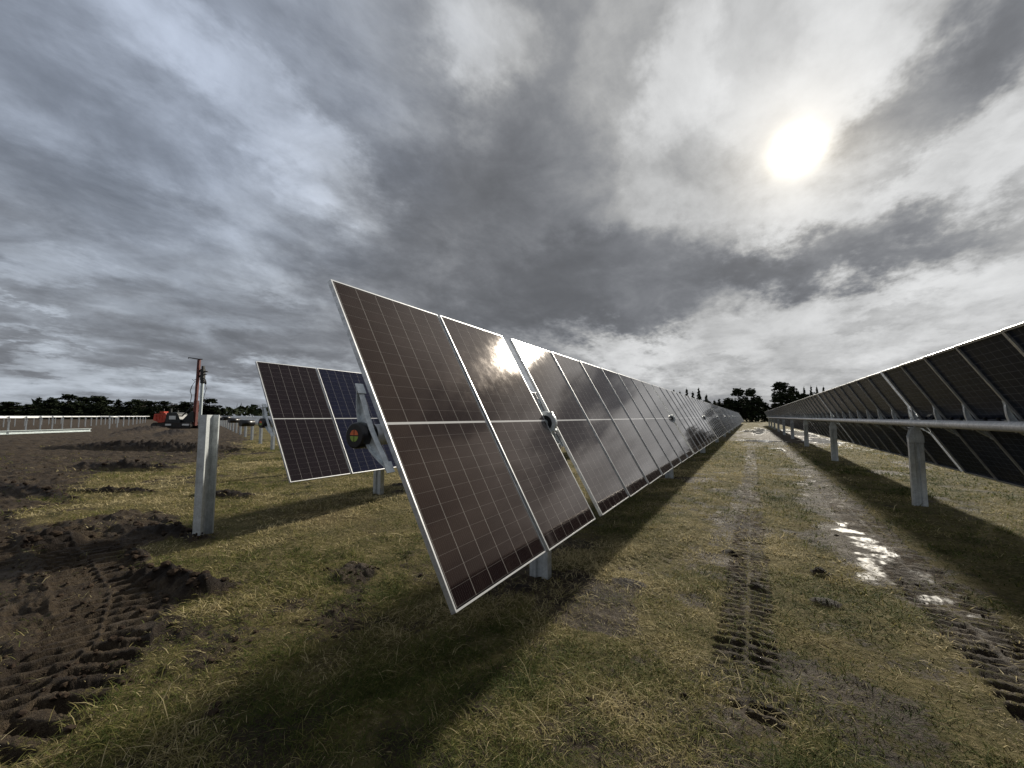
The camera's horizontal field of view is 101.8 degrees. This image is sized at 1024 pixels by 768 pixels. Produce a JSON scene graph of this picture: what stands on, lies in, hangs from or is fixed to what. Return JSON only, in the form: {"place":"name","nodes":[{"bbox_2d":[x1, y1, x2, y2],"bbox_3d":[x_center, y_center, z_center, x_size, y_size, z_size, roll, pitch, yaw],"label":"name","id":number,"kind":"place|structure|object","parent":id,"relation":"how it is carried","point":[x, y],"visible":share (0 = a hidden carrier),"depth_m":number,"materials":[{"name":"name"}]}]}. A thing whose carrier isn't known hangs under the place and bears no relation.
{"place":"outdoors","nodes":[
{"label":"outdoors","id":0,"kind":"place"},
{"bbox_2d":[0,419,1023,767],"bbox_3d":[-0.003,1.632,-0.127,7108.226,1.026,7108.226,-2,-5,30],"label":"ground","id":1,"kind":"structure","parent":0,"point":[84,635],"depth_m":3.81,"materials":[{"name":"brown soil"}]},
{"bbox_2d":[0,416,22,434],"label":"bare torque tube row","id":2,"kind":"object","parent":1,"relation":"on","point":[8,424],"visible":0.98,"depth_m":37.54,"materials":[{"name":"metal"}]},
{"bbox_2d":[0,401,30,418],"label":"conifer tree","id":3,"kind":"object","parent":1,"relation":"on","point":[9,408],"visible":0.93,"depth_m":198.15,"materials":[{"name":"green plant"}]},
{"bbox_2d":[0,416,51,429],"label":"bare torque tube row","id":4,"kind":"object","parent":1,"relation":"on","point":[41,417],"visible":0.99,"depth_m":45.81,"materials":[{"name":"metal"}]},
{"bbox_2d":[20,404,38,418],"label":"conifer tree","id":5,"kind":"object","parent":1,"relation":"on","point":[29,409],"visible":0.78,"depth_m":210.95,"materials":[{"name":"green plant"}]},
{"bbox_2d":[23,416,38,429],"bbox_3d":[-58.304,2.964,25.018,0.268,2.089,40.172,-2,-5,30],"label":"bare torque tube row","id":6,"kind":"object","parent":1,"relation":"on","point":[26,417],"visible":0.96,"depth_m":41.71,"materials":[{"name":"metal"}]},
{"bbox_2d":[33,397,46,418],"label":"conifer tree","id":7,"kind":"object","parent":1,"relation":"on","point":[37,401],"visible":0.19,"depth_m":223.08,"materials":[{"name":"green plant"}]},
{"bbox_2d":[0,428,91,434],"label":"steel beam","id":8,"kind":"structure","parent":1,"relation":"on","point":[44,431],"depth_m":40.55,"materials":[{"name":"silver metal"}]},
{"bbox_2d":[35,397,67,418],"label":"conifer tree","id":9,"kind":"object","parent":1,"relation":"on","point":[48,404],"visible":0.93,"depth_m":201.08,"materials":[{"name":"green plant"}]},
{"bbox_2d":[51,416,62,428],"bbox_3d":[-64.842,3.557,33.338,0.268,2.089,40.172,-2,-5,30],"label":"bare torque tube row","id":10,"kind":"object","parent":1,"relation":"on","point":[53,417],"visible":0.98,"depth_m":50.05,"materials":[{"name":"metal"}]},
{"bbox_2d":[56,394,83,418],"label":"conifer tree","id":11,"kind":"object","parent":1,"relation":"on","point":[68,408],"visible":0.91,"depth_m":214.25,"materials":[{"name":"green plant"}]},
{"bbox_2d":[69,397,91,418],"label":"conifer tree","id":12,"kind":"object","parent":1,"relation":"on","point":[85,402],"visible":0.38,"depth_m":224.97,"materials":[{"name":"green plant"}]},
{"bbox_2d":[80,395,111,418],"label":"conifer tree","id":13,"kind":"object","parent":1,"relation":"on","point":[97,404],"visible":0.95,"depth_m":205.15,"materials":[{"name":"green plant"}]},
{"bbox_2d":[90,396,114,418],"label":"conifer tree","id":14,"kind":"object","parent":1,"relation":"on","point":[106,400],"visible":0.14,"depth_m":212.42,"materials":[{"name":"green plant"}]},
{"bbox_2d":[100,416,117,428],"bbox_3d":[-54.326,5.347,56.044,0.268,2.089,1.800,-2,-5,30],"label":"bare torque tube row","id":15,"kind":"object","parent":1,"relation":"on","point":[109,419],"visible":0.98,"depth_m":56.10,"materials":[{"name":"metal"}]},
{"bbox_2d":[103,400,117,418],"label":"conifer tree","id":16,"kind":"object","parent":1,"relation":"on","point":[112,412],"visible":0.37,"depth_m":217.84,"materials":[{"name":"green plant"}]},
{"bbox_2d":[109,399,122,418],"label":"conifer tree","id":17,"kind":"object","parent":1,"relation":"on","point":[118,403],"visible":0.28,"depth_m":229.12,"materials":[{"name":"green plant"}]},
{"bbox_2d":[116,401,137,418],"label":"conifer tree","id":18,"kind":"object","parent":1,"relation":"on","point":[126,408],"visible":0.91,"depth_m":206.99,"materials":[{"name":"green plant"}]},
{"bbox_2d":[126,399,144,418],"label":"conifer tree","id":19,"kind":"object","parent":1,"relation":"on","point":[137,406],"visible":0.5,"depth_m":215.12,"materials":[{"name":"green plant"}]},
{"bbox_2d":[137,401,162,418],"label":"conifer tree","id":20,"kind":"object","parent":1,"relation":"on","point":[156,408],"visible":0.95,"depth_m":197.90,"materials":[{"name":"green plant"}]},
{"bbox_2d":[157,401,176,413],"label":"conifer tree","id":21,"kind":"object","parent":1,"relation":"on","point":[165,405],"visible":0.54,"depth_m":211.12,"materials":[{"name":"green plant"}]},
{"bbox_2d":[151,357,207,428],"bbox_3d":[-46.166,1.214,58.351,6.856,10.019,2.520,0,-4,0],"label":"pile driving rig","id":22,"kind":"object","parent":1,"relation":"on","point":[177,420],"visible":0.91,"depth_m":57.64,"materials":[{"name":"metal"}]},
{"bbox_2d":[198,383,203,427],"bbox_3d":[-43.471,3.208,58.144,0.350,6.580,0.160,0,-4,0],"label":"steel pile","id":23,"kind":"object","parent":22,"relation":"attached to","point":[201,398],"visible":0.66,"depth_m":58.18,"materials":[{"name":"silver metal"}]},
{"bbox_2d":[173,401,193,413],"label":"conifer tree","id":24,"kind":"object","parent":1,"relation":"on","point":[184,407],"visible":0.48,"depth_m":200.95,"materials":[{"name":"green plant"}]},
{"bbox_2d":[192,415,219,535],"bbox_3d":[-4.459,1.510,6.061,0.100,2.115,0.345,1,-4,-8],"label":"steel pile","id":25,"kind":"object","parent":1,"relation":"on","point":[206,477],"visible":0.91,"depth_m":6.11,"materials":[{"name":"silver metal"}]},
{"bbox_2d":[198,398,222,415],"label":"conifer tree","id":26,"kind":"object","parent":1,"relation":"on","point":[210,409],"visible":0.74,"depth_m":213.47,"materials":[{"name":"green plant"}]},
{"bbox_2d":[219,408,231,415],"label":"conifer tree","id":27,"kind":"object","parent":1,"relation":"on","point":[224,411],"visible":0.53,"depth_m":226.39,"materials":[{"name":"green plant"}]},
{"bbox_2d":[220,416,253,439],"bbox_3d":[-5.020,5.273,54.634,0.268,2.089,60.998,-2,-5,30],"label":"bare torque tube row","id":28,"kind":"object","parent":1,"relation":"on","point":[252,433],"visible":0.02,"depth_m":30.31,"materials":[{"name":"metal"}]},
{"bbox_2d":[220,417,262,443],"bbox_3d":[-1.807,4.997,50.351,0.268,2.089,60.998,-2,-5,30],"label":"bare torque tube row","id":29,"kind":"object","parent":1,"relation":"on","point":[260,435],"visible":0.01,"depth_m":26.01,"materials":[{"name":"metal"}]},
{"bbox_2d":[222,416,274,449],"bbox_3d":[1.407,4.606,46.077,0.268,2.089,60.998,-2,-5,30],"label":"bare torque tube row","id":30,"kind":"object","parent":1,"relation":"on","point":[272,445],"visible":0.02,"depth_m":21.63,"materials":[{"name":"metal"}]},
{"bbox_2d":[239,420,258,425],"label":"bare torque tube row","id":31,"kind":"object","parent":1,"relation":"on","point":[248,422],"visible":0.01,"depth_m":11.31,"materials":[{"name":"metal"}]},
{"bbox_2d":[228,418,270,422],"bbox_3d":[4.621,4.346,41.793,0.268,2.089,60.998,-2,-5,30],"label":"bare torque tube row","id":32,"kind":"object","parent":1,"relation":"on","point":[233,420],"depth_m":15.63,"materials":[{"name":"metal"}]},
{"bbox_2d":[231,415,269,436],"bbox_3d":[-8.234,5.574,58.915,0.268,2.089,60.998,-2,-5,30],"label":"bare torque tube row","id":33,"kind":"object","parent":1,"relation":"on","point":[245,431],"visible":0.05,"depth_m":34.57,"materials":[{"name":"metal"}]},
{"bbox_2d":[4,398,770,418],"bbox_3d":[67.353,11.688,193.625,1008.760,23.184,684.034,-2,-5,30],"label":"distant wood","id":34,"kind":"object","parent":1,"relation":"on","point":[240,410],"visible":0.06,"depth_m":406.76,"materials":[{"name":"green plant"}]},
{"bbox_2d":[255,361,560,494],"bbox_3d":[3.738,2.163,20.321,1.160,3.052,31.342,-2,-5,30],"label":"solar tracker row","id":35,"kind":"object","parent":1,"relation":"on","point":[312,413],"visible":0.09,"depth_m":7.55,"materials":[{"name":"glass"}]},
{"bbox_2d":[0,456,1017,766],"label":"mud clods","id":36,"kind":"object","parent":1,"relation":"on","point":[194,580],"visible":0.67,"depth_m":4.15,"materials":[{"name":"soil"}]},
{"bbox_2d":[0,440,1023,767],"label":"grass","id":37,"kind":"structure","parent":1,"relation":"on","point":[362,692],"depth_m":3.03,"materials":[{"name":"green plant"}]},
{"bbox_2d":[328,279,743,614],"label":"solar tracker row","id":38,"kind":"object","parent":1,"relation":"on","point":[466,428],"visible":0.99,"depth_m":3.50,"materials":[{"name":"glass"}]},
{"bbox_2d":[696,387,701,399],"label":"conifer tree","id":39,"kind":"object","parent":1,"relation":"on","point":[699,395],"visible":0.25,"depth_m":149.94,"materials":[{"name":"green plant"}]},
{"bbox_2d":[723,397,737,411],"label":"conifer tree","id":40,"kind":"object","parent":1,"relation":"on","point":[728,404],"visible":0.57,"depth_m":146.88,"materials":[{"name":"green plant"}]},
{"bbox_2d":[730,388,749,421],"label":"conifer tree","id":41,"kind":"object","parent":1,"relation":"on","point":[735,392],"visible":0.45,"depth_m":151.11,"materials":[{"name":"green plant"}]},
{"bbox_2d":[739,388,765,421],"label":"conifer tree","id":42,"kind":"object","parent":1,"relation":"on","point":[752,407],"visible":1,"depth_m":142.33,"materials":[{"name":"green plant"}]},
{"bbox_2d":[758,402,770,421],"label":"conifer tree","id":43,"kind":"object","parent":1,"relation":"on","point":[767,406],"visible":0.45,"depth_m":149.69,"materials":[{"name":"green plant"}]},
{"bbox_2d":[766,381,797,418],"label":"conifer tree","id":44,"kind":"object","parent":1,"relation":"on","point":[781,396],"visible":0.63,"depth_m":147.29,"materials":[{"name":"green plant"}]},
{"bbox_2d":[788,386,797,402],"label":"conifer tree","id":45,"kind":"object","parent":1,"relation":"on","point":[792,388],"visible":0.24,"depth_m":153.07,"materials":[{"name":"green plant"}]},
{"bbox_2d":[764,322,1023,506],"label":"solar tracker row","id":46,"kind":"object","parent":1,"relation":"on","point":[959,407],"visible":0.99,"depth_m":7.29,"materials":[{"name":"glass"}]},
{"bbox_2d":[0,0,1023,415],"label":"sky","id":47,"kind":"structure","parent":0,"point":[717,197],"materials":[{"name":"grey"}]}
]}

